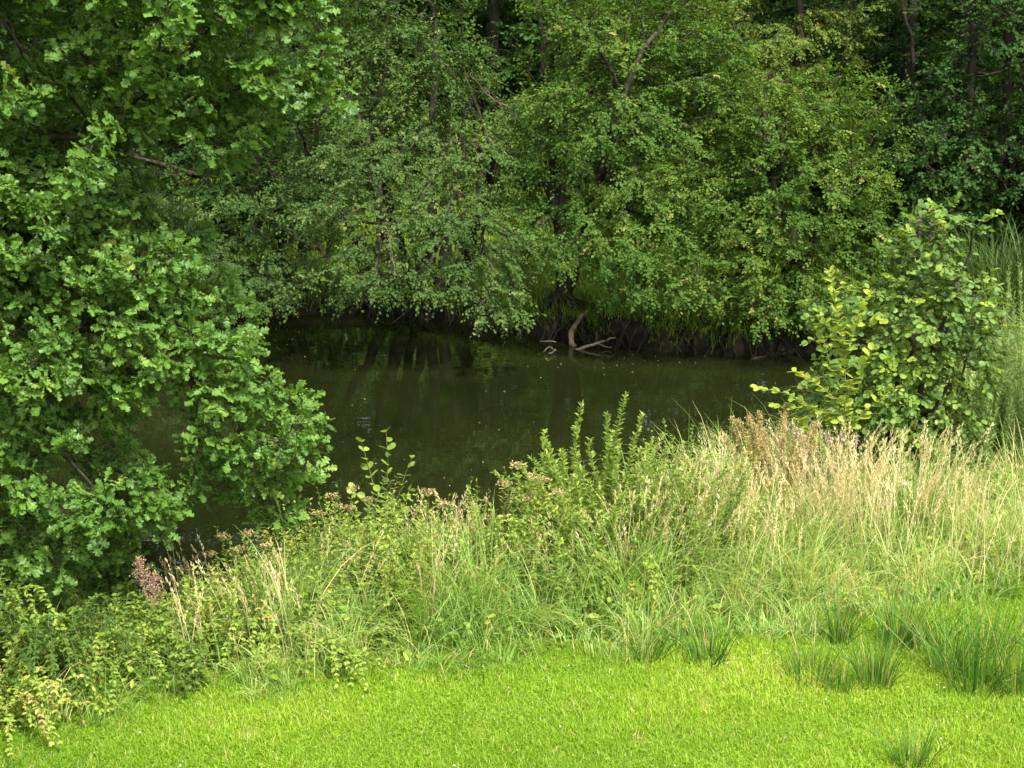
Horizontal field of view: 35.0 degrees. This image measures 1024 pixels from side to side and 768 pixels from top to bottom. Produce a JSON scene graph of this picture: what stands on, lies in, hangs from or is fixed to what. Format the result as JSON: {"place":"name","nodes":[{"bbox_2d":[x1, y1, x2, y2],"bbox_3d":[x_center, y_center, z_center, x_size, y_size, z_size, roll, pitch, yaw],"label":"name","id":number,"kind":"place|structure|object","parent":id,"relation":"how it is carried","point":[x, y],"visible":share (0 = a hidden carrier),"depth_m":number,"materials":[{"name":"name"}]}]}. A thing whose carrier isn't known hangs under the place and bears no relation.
{"place":"outdoors","nodes":[
{"label":"outdoors","id":0,"kind":"place"},
{"bbox_2d":[0,313,994,632],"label":"pond water","id":1,"kind":"structure","parent":0,"point":[438,399],"depth_m":24.53,"materials":[{"name":"liquid"}]},
{"bbox_2d":[0,579,1023,767],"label":"lawn grass","id":2,"kind":"structure","parent":0,"point":[647,714],"depth_m":12.46,"materials":[{"name":"plant"}]},
{"bbox_2d":[0,332,1023,735],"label":"rough grass","id":3,"kind":"structure","parent":0,"point":[814,560],"depth_m":14.27,"materials":[{"name":"plant"}]},
{"bbox_2d":[0,41,1023,767],"bbox_3d":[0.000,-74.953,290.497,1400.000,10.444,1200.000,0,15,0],"label":"ground","id":4,"kind":"structure","parent":0,"point":[738,345],"depth_m":13.13,"materials":[{"name":"plant"}]},
{"bbox_2d":[0,559,87,685],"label":"shrub","id":5,"kind":"object","parent":4,"relation":"on","point":[18,603],"visible":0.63,"depth_m":12.75,"materials":[{"name":"green plant"}]},
{"bbox_2d":[0,634,110,755],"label":"spindle bush","id":6,"kind":"object","parent":4,"relation":"on","point":[18,709],"visible":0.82,"depth_m":12.21,"materials":[{"name":"green plant"}]},
{"bbox_2d":[0,0,111,239],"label":"broadleaf tree","id":7,"kind":"object","parent":4,"relation":"on","point":[34,39],"visible":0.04,"depth_m":31.42,"materials":[{"name":"green plant"}]},
{"bbox_2d":[0,592,152,708],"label":"shrub","id":8,"kind":"object","parent":4,"relation":"on","point":[68,648],"visible":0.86,"depth_m":12.60,"materials":[{"name":"green plant"}]},
{"bbox_2d":[49,603,153,694],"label":"nettle","id":9,"kind":"object","parent":4,"relation":"on","point":[128,662],"visible":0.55,"depth_m":12.84,"materials":[{"name":"green plant"}]},
{"bbox_2d":[26,592,218,704],"bbox_3d":[-3.166,2.106,13.285,1.705,0.547,1.641,-9,17,-29],"label":"bramble","id":10,"kind":"object","parent":4,"relation":"on","point":[159,630],"visible":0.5,"depth_m":13.14,"materials":[{"name":"green plant"}]},
{"bbox_2d":[88,590,179,677],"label":"nettle","id":11,"kind":"object","parent":4,"relation":"on","point":[139,634],"visible":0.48,"depth_m":13.09,"materials":[{"name":"green plant"}]},
{"bbox_2d":[53,2,224,196],"bbox_3d":[-8.874,-9.289,37.636,5.137,10.977,7.004,-1,15,-5],"label":"broadleaf tree","id":12,"kind":"object","parent":4,"relation":"on","point":[158,144],"visible":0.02,"depth_m":36.56,"materials":[{"name":"green plant"}]},
{"bbox_2d":[129,555,163,655],"bbox_3d":[-2.946,1.836,13.162,0.280,1.017,0.189,0,15,0],"label":"dock","id":13,"kind":"object","parent":4,"relation":"on","point":[155,577],"visible":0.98,"depth_m":13.10,"materials":[{"name":"plant"}]},
{"bbox_2d":[37,4,266,272],"bbox_3d":[-7.500,-5.934,30.887,5.441,8.528,3.991,4,15,14],"label":"broadleaf tree","id":14,"kind":"object","parent":4,"relation":"on","point":[167,188],"visible":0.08,"depth_m":30.73,"materials":[{"name":"green plant"}]},
{"bbox_2d":[117,622,215,700],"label":"nettle","id":15,"kind":"object","parent":4,"relation":"on","point":[199,664],"visible":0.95,"depth_m":12.86,"materials":[{"name":"green plant"}]},
{"bbox_2d":[0,0,359,613],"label":"oak tree","id":16,"kind":"object","parent":4,"relation":"on","point":[54,262],"visible":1,"depth_m":13.13,"materials":[{"name":"green plant"}]},
{"bbox_2d":[119,578,259,687],"bbox_3d":[-2.563,2.051,13.588,1.420,0.585,1.587,-5,16,-17],"label":"bramble","id":17,"kind":"object","parent":4,"relation":"on","point":[141,613],"visible":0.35,"depth_m":13.67,"materials":[{"name":"green plant"}]},
{"bbox_2d":[160,572,238,678],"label":"nettle","id":18,"kind":"object","parent":4,"relation":"on","point":[189,628],"visible":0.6,"depth_m":13.25,"materials":[{"name":"green plant"}]},
{"bbox_2d":[98,0,341,272],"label":"broadleaf tree","id":19,"kind":"object","parent":4,"relation":"on","point":[241,177],"visible":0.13,"depth_m":30.65,"materials":[{"name":"green plant"}]},
{"bbox_2d":[185,561,268,662],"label":"nettle","id":20,"kind":"object","parent":4,"relation":"on","point":[200,610],"visible":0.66,"depth_m":13.38,"materials":[{"name":"green plant"}]},
{"bbox_2d":[175,548,286,641],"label":"nettle","id":21,"kind":"object","parent":4,"relation":"on","point":[238,611],"visible":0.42,"depth_m":13.72,"materials":[{"name":"green plant"}]},
{"bbox_2d":[214,526,320,588],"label":"nettle","id":22,"kind":"object","parent":4,"relation":"on","point":[253,554],"visible":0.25,"depth_m":17.00,"materials":[{"name":"green plant"}]},
{"bbox_2d":[178,567,357,669],"bbox_3d":[-2.116,1.999,13.831,1.439,0.684,1.656,-5,16,-19],"label":"bramble","id":23,"kind":"object","parent":4,"relation":"on","point":[268,622],"visible":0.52,"depth_m":13.47,"materials":[{"name":"green plant"}]},
{"bbox_2d":[168,23,390,227],"bbox_3d":[-5.031,-7.731,34.327,4.562,9.748,6.220,-9,17,-30],"label":"broadleaf tree","id":24,"kind":"object","parent":4,"relation":"on","point":[260,163],"visible":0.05,"depth_m":34.77,"materials":[{"name":"green plant"}]},
{"bbox_2d":[14,81,554,325],"bbox_3d":[-4.957,-3.227,29.522,11.692,4.721,5.709,10,18,33],"label":"alder tree","id":25,"kind":"object","parent":4,"relation":"on","point":[226,208],"visible":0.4,"depth_m":28.48,"materials":[{"name":"green plant"}]},
{"bbox_2d":[234,527,345,652],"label":"nettle","id":26,"kind":"object","parent":4,"relation":"on","point":[260,593],"visible":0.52,"depth_m":13.66,"materials":[{"name":"green plant"}]},
{"bbox_2d":[242,532,356,586],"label":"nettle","id":27,"kind":"object","parent":4,"relation":"on","point":[305,556],"visible":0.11,"depth_m":16.95,"materials":[{"name":"green plant"}]},
{"bbox_2d":[251,493,362,579],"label":"nettle","id":28,"kind":"object","parent":4,"relation":"on","point":[299,530],"visible":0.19,"depth_m":17.23,"materials":[{"name":"green plant"}]},
{"bbox_2d":[265,602,419,690],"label":"bramble","id":29,"kind":"object","parent":4,"relation":"on","point":[342,649],"visible":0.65,"depth_m":13.23,"materials":[{"name":"green plant"}]},
{"bbox_2d":[294,491,390,609],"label":"nettle","id":30,"kind":"object","parent":4,"relation":"on","point":[332,552],"visible":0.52,"depth_m":14.37,"materials":[{"name":"green plant"}]},
{"bbox_2d":[299,471,399,603],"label":"nettle","id":31,"kind":"object","parent":4,"relation":"on","point":[351,541],"visible":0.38,"depth_m":14.95,"materials":[{"name":"green plant"}]},
{"bbox_2d":[216,0,507,189],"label":"broadleaf tree","id":32,"kind":"object","parent":4,"relation":"on","point":[440,21],"visible":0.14,"depth_m":41.17,"materials":[{"name":"green plant"}]},
{"bbox_2d":[324,490,407,581],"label":"nettle","id":33,"kind":"object","parent":4,"relation":"on","point":[346,525],"visible":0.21,"depth_m":15.66,"materials":[{"name":"green plant"}]},
{"bbox_2d":[315,558,417,651],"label":"nettle","id":34,"kind":"object","parent":4,"relation":"on","point":[380,596],"visible":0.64,"depth_m":13.79,"materials":[{"name":"green plant"}]},
{"bbox_2d":[336,520,429,635],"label":"nettle","id":35,"kind":"object","parent":4,"relation":"on","point":[401,585],"visible":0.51,"depth_m":14.05,"materials":[{"name":"green plant"}]},
{"bbox_2d":[324,426,450,569],"bbox_3d":[-1.382,1.382,17.341,1.352,1.915,0.937,-6,16,-21],"label":"alder sapling","id":36,"kind":"object","parent":4,"relation":"on","point":[364,466],"visible":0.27,"depth_m":17.25,"materials":[{"name":"green plant"}]},
{"bbox_2d":[203,0,576,341],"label":"alder tree","id":37,"kind":"object","parent":4,"relation":"on","point":[453,226],"visible":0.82,"depth_m":27.00,"materials":[{"name":"green plant"}]},
{"bbox_2d":[345,499,456,617],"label":"nettle","id":38,"kind":"object","parent":4,"relation":"on","point":[379,554],"visible":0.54,"depth_m":14.12,"materials":[{"name":"green plant"}]},
{"bbox_2d":[337,520,486,611],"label":"bramble","id":39,"kind":"object","parent":4,"relation":"on","point":[399,557],"visible":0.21,"depth_m":14.45,"materials":[{"name":"green plant"}]},
{"bbox_2d":[366,85,464,207],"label":"hazel bush","id":40,"kind":"object","parent":4,"relation":"on","point":[413,118],"visible":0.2,"depth_m":37.93,"materials":[{"name":"green plant"}]},
{"bbox_2d":[359,0,487,74],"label":"broadleaf tree","id":41,"kind":"object","parent":4,"relation":"on","point":[420,6],"visible":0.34,"depth_m":42.74,"materials":[{"name":"green plant"}]},
{"bbox_2d":[372,476,474,597],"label":"nettle","id":42,"kind":"object","parent":4,"relation":"on","point":[397,521],"visible":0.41,"depth_m":14.40,"materials":[{"name":"green plant"}]},
{"bbox_2d":[388,494,490,601],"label":"nettle","id":43,"kind":"object","parent":4,"relation":"on","point":[406,532],"visible":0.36,"depth_m":14.44,"materials":[{"name":"green plant"}]},
{"bbox_2d":[378,529,503,627],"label":"nettle","id":44,"kind":"object","parent":4,"relation":"on","point":[458,564],"visible":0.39,"depth_m":14.02,"materials":[{"name":"green plant"}]},
{"bbox_2d":[408,478,493,584],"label":"nettle","id":45,"kind":"object","parent":4,"relation":"on","point":[430,529],"visible":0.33,"depth_m":14.75,"materials":[{"name":"green plant"}]},
{"bbox_2d":[416,513,519,611],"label":"nettle","id":46,"kind":"object","parent":4,"relation":"on","point":[443,525],"visible":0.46,"depth_m":14.24,"materials":[{"name":"green plant"}]},
{"bbox_2d":[434,477,540,595],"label":"nettle","id":47,"kind":"object","parent":4,"relation":"on","point":[498,527],"visible":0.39,"depth_m":14.61,"materials":[{"name":"green plant"}]},
{"bbox_2d":[438,119,539,215],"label":"hazel bush","id":48,"kind":"object","parent":4,"relation":"on","point":[491,135],"visible":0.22,"depth_m":37.20,"materials":[{"name":"green plant"}]},
{"bbox_2d":[344,0,664,173],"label":"broadleaf tree","id":49,"kind":"object","parent":4,"relation":"on","point":[493,11],"visible":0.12,"depth_m":43.16,"materials":[{"name":"green plant"}]},
{"bbox_2d":[406,0,610,138],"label":"broadleaf tree","id":50,"kind":"object","parent":4,"relation":"on","point":[484,11],"visible":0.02,"depth_m":46.51,"materials":[{"name":"green plant"}]},
{"bbox_2d":[0,402,1023,713],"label":"undergrowth","id":51,"kind":"object","parent":4,"relation":"on","point":[464,634],"visible":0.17,"depth_m":13.96,"materials":[{"name":"green plant"}]},
{"bbox_2d":[459,485,570,605],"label":"nettle","id":52,"kind":"object","parent":4,"relation":"on","point":[531,534],"visible":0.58,"depth_m":14.40,"materials":[{"name":"green plant"}]},
{"bbox_2d":[466,467,575,590],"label":"nettle","id":53,"kind":"object","parent":4,"relation":"on","point":[539,515],"visible":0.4,"depth_m":14.66,"materials":[{"name":"green plant"}]},
{"bbox_2d":[474,502,606,605],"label":"bramble","id":54,"kind":"object","parent":4,"relation":"on","point":[533,547],"visible":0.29,"depth_m":14.63,"materials":[{"name":"green plant"}]},
{"bbox_2d":[375,0,723,144],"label":"broadleaf tree","id":55,"kind":"object","parent":4,"relation":"on","point":[522,28],"visible":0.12,"depth_m":41.52,"materials":[{"name":"green plant"}]},
{"bbox_2d":[506,506,609,614],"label":"nettle","id":56,"kind":"object","parent":4,"relation":"on","point":[555,549],"visible":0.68,"depth_m":14.16,"materials":[{"name":"green plant"}]},
{"bbox_2d":[335,292,837,357],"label":"bank roots","id":57,"kind":"object","parent":4,"relation":"on","point":[623,332],"visible":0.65,"depth_m":28.49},
{"bbox_2d":[494,0,693,224],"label":"broadleaf tree","id":58,"kind":"object","parent":4,"relation":"on","point":[524,184],"visible":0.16,"depth_m":34.60,"materials":[{"name":"green plant"}]},
{"bbox_2d":[544,480,645,599],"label":"nettle","id":59,"kind":"object","parent":4,"relation":"on","point":[556,508],"visible":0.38,"depth_m":14.47,"materials":[{"name":"green plant"}]},
{"bbox_2d":[490,391,732,581],"bbox_3d":[0.873,0.931,15.232,2.059,1.837,2.225,-11,18,-35],"label":"willow shrub","id":60,"kind":"object","parent":4,"relation":"on","point":[604,489],"visible":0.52,"depth_m":15.05,"materials":[{"name":"green plant"}]},
{"bbox_2d":[486,0,771,340],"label":"alder tree","id":61,"kind":"object","parent":4,"relation":"on","point":[556,187],"visible":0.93,"depth_m":27.59,"materials":[{"name":"green plant"}]},
{"bbox_2d":[569,534,708,624],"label":"bramble","id":62,"kind":"object","parent":4,"relation":"on","point":[652,565],"visible":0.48,"depth_m":14.21,"materials":[{"name":"green plant"}]},
{"bbox_2d":[590,477,704,587],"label":"shrub","id":63,"kind":"object","parent":4,"relation":"on","point":[628,524],"visible":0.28,"depth_m":14.69,"materials":[{"name":"green plant"}]},
{"bbox_2d":[601,430,711,540],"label":"nettle","id":64,"kind":"object","parent":4,"relation":"on","point":[693,484],"visible":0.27,"depth_m":15.17,"materials":[{"name":"green plant"}]},
{"bbox_2d":[599,601,726,663],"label":"rush clump","id":65,"kind":"object","parent":4,"relation":"on","point":[662,644],"visible":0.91,"depth_m":13.47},
{"bbox_2d":[629,477,721,608],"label":"nettle","id":66,"kind":"object","parent":4,"relation":"on","point":[694,545],"visible":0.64,"depth_m":14.44,"materials":[{"name":"green plant"}]},
{"bbox_2d":[569,0,811,174],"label":"broadleaf tree","id":67,"kind":"object","parent":4,"relation":"on","point":[773,2],"visible":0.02,"depth_m":40.25,"materials":[{"name":"green plant"}]},
{"bbox_2d":[601,418,780,576],"bbox_3d":[1.742,1.194,15.097,1.574,1.384,1.584,-14,20,-42],"label":"shrub","id":68,"kind":"object","parent":4,"relation":"on","point":[737,499],"visible":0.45,"depth_m":14.94,"materials":[{"name":"green plant"}]},
{"bbox_2d":[641,445,752,571],"bbox_3d":[1.736,1.208,15.328,0.940,1.230,1.042,12,19,39],"label":"nettle","id":69,"kind":"object","parent":4,"relation":"on","point":[683,481],"visible":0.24,"depth_m":15.11,"materials":[{"name":"green plant"}]},
{"bbox_2d":[659,612,753,668],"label":"rush clump","id":70,"kind":"object","parent":4,"relation":"on","point":[704,649],"visible":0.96,"depth_m":13.43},
{"bbox_2d":[670,481,797,594],"bbox_3d":[1.938,1.415,14.917,0.917,1.019,1.049,-10,18,-34],"label":"nettle","id":71,"kind":"object","parent":4,"relation":"on","point":[750,534],"visible":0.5,"depth_m":14.73,"materials":[{"name":"green plant"}]},
{"bbox_2d":[586,0,887,250],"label":"broadleaf tree","id":72,"kind":"object","parent":4,"relation":"on","point":[788,13],"visible":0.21,"depth_m":32.55,"materials":[{"name":"green plant"}]},
{"bbox_2d":[644,0,890,268],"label":"alder tree","id":73,"kind":"object","parent":4,"relation":"on","point":[802,41],"visible":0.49,"depth_m":30.37,"materials":[{"name":"green plant"}]},
{"bbox_2d":[721,401,819,524],"bbox_3d":[2.573,0.877,16.299,0.996,1.333,0.838,6,16,21],"label":"willowherb","id":74,"kind":"object","parent":4,"relation":"on","point":[753,439],"visible":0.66,"depth_m":16.19,"materials":[{"name":"plant"}]},
{"bbox_2d":[625,50,928,357],"bbox_3d":[4.491,-3.032,27.878,5.203,5.200,4.176,0,15,0],"label":"alder tree","id":75,"kind":"object","parent":4,"relation":"on","point":[733,311],"visible":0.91,"depth_m":27.42,"materials":[{"name":"green plant"}]},
{"bbox_2d":[770,618,854,686],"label":"rush clump","id":76,"kind":"object","parent":4,"relation":"on","point":[797,671],"visible":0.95,"depth_m":13.13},
{"bbox_2d":[767,422,859,522],"bbox_3d":[3.057,0.917,16.482,0.834,1.173,0.785,-11,18,-36],"label":"willowherb","id":77,"kind":"object","parent":4,"relation":"on","point":[827,446],"visible":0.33,"depth_m":16.28,"materials":[{"name":"plant"}]},
{"bbox_2d":[687,0,950,206],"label":"broadleaf tree","id":78,"kind":"object","parent":4,"relation":"on","point":[836,6],"visible":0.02,"depth_m":37.48,"materials":[{"name":"green plant"}]},
{"bbox_2d":[750,265,890,503],"bbox_3d":[3.110,0.127,16.404,1.420,2.689,0.254,0,15,0],"label":"alder shoot","id":79,"kind":"object","parent":4,"relation":"on","point":[843,398],"visible":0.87,"depth_m":16.37,"materials":[{"name":"green plant"}]},
{"bbox_2d":[774,562,895,645],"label":"rush clump","id":80,"kind":"object","parent":4,"relation":"on","point":[836,635],"visible":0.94,"depth_m":13.78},
{"bbox_2d":[812,643,867,695],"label":"rush clump","id":81,"kind":"object","parent":4,"relation":"on","point":[843,681],"visible":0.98,"depth_m":12.89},
{"bbox_2d":[744,0,947,117],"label":"broadleaf tree","id":82,"kind":"object","parent":4,"relation":"on","point":[854,3],"visible":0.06,"depth_m":48.89,"materials":[{"name":"green plant"}]},
{"bbox_2d":[741,0,978,233],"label":"broadleaf tree","id":83,"kind":"object","parent":4,"relation":"on","point":[930,7],"visible":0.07,"depth_m":34.39,"materials":[{"name":"green plant"}]},
{"bbox_2d":[810,613,923,689],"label":"rush clump","id":84,"kind":"object","parent":4,"relation":"on","point":[873,666],"visible":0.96,"depth_m":13.02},
{"bbox_2d":[784,191,1023,481],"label":"young alder","id":85,"kind":"object","parent":4,"relation":"on","point":[887,362],"visible":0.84,"depth_m":16.79,"materials":[{"name":"green plant"}]},
{"bbox_2d":[866,704,951,767],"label":"rush clump","id":86,"kind":"object","parent":4,"relation":"on","point":[924,756],"visible":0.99,"depth_m":11.75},
{"bbox_2d":[842,570,980,649],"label":"rush clump","id":87,"kind":"object","parent":4,"relation":"on","point":[902,633],"visible":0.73,"depth_m":13.76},
{"bbox_2d":[803,568,1022,677],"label":"rush clump","id":88,"kind":"object","parent":4,"relation":"on","point":[957,656],"visible":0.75,"depth_m":13.30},
{"bbox_2d":[816,0,1023,245],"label":"broadleaf tree","id":89,"kind":"object","parent":4,"relation":"on","point":[892,29],"visible":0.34,"depth_m":32.29,"materials":[{"name":"green plant"}]},
{"bbox_2d":[821,0,1023,264],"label":"broadleaf tree","id":90,"kind":"object","parent":4,"relation":"on","point":[996,224],"visible":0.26,"depth_m":30.93,"materials":[{"name":"green plant"}]},
{"bbox_2d":[855,229,1014,308],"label":"sedge clump","id":91,"kind":"object","parent":4,"relation":"on","point":[918,264],"visible":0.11,"depth_m":29.91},
{"bbox_2d":[849,0,1023,267],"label":"broadleaf tree","id":92,"kind":"object","parent":4,"relation":"on","point":[967,147],"visible":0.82,"depth_m":29.77,"materials":[{"name":"green plant"}]},
{"bbox_2d":[857,0,1023,198],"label":"broadleaf tree","id":93,"kind":"object","parent":4,"relation":"on","point":[984,39],"visible":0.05,"depth_m":36.62,"materials":[{"name":"green plant"}]},
{"bbox_2d":[871,587,1011,651],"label":"rush clump","id":94,"kind":"object","parent":4,"relation":"on","point":[926,637],"visible":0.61,"depth_m":13.69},
{"bbox_2d":[866,205,1023,320],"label":"sedge clump","id":95,"kind":"object","parent":4,"relation":"on","point":[975,272],"visible":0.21,"depth_m":28.87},
{"bbox_2d":[870,568,1023,698],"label":"rush clump","id":96,"kind":"object","parent":4,"relation":"on","point":[975,682],"visible":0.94,"depth_m":12.94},
{"bbox_2d":[895,0,1023,122],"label":"broadleaf tree","id":97,"kind":"object","parent":4,"relation":"on","point":[984,62],"visible":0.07,"depth_m":40.76,"materials":[{"name":"green plant"}]},
{"bbox_2d":[913,326,1023,489],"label":"willowherb","id":98,"kind":"object","parent":4,"relation":"on","point":[991,431],"visible":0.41,"depth_m":17.20,"materials":[{"name":"green plant"}]},
{"bbox_2d":[921,0,1023,211],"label":"broadleaf tree","id":99,"kind":"object","parent":4,"relation":"on","point":[999,98],"visible":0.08,"depth_m":33.53,"materials":[{"name":"green plant"}]},
{"bbox_2d":[942,606,1023,699],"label":"rush clump","id":100,"kind":"object","parent":4,"relation":"on","point":[1017,666],"visible":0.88,"depth_m":12.94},
{"bbox_2d":[948,574,1023,656],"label":"rush clump","id":101,"kind":"object","parent":4,"relation":"on","point":[1005,623],"visible":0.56,"depth_m":13.66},
{"bbox_2d":[948,218,1023,327],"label":"sedge clump","id":102,"kind":"object","parent":4,"relation":"on","point":[1012,285],"visible":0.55,"depth_m":28.43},
{"bbox_2d":[952,109,1023,241],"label":"broadleaf tree","id":103,"kind":"object","parent":4,"relation":"on","point":[1002,173],"visible":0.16,"depth_m":31.90,"materials":[{"name":"green plant"}]},
{"bbox_2d":[954,266,1023,463],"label":"willowherb","id":104,"kind":"object","parent":4,"relation":"on","point":[1005,332],"visible":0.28,"depth_m":17.89,"materials":[{"name":"green plant"}]},
{"bbox_2d":[988,263,1023,479],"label":"willowherb","id":105,"kind":"object","parent":4,"relation":"on","point":[1008,359],"visible":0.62,"depth_m":17.39,"materials":[{"name":"green plant"}]},
{"bbox_2d":[39,172,1023,358],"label":"bank grass","id":106,"kind":"structure","parent":0,"point":[393,186],"depth_m":31.13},
{"bbox_2d":[122,413,1023,679],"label":"dry grass","id":107,"kind":"structure","parent":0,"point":[831,460],"depth_m":15.22,"materials":[{"name":"plant"}]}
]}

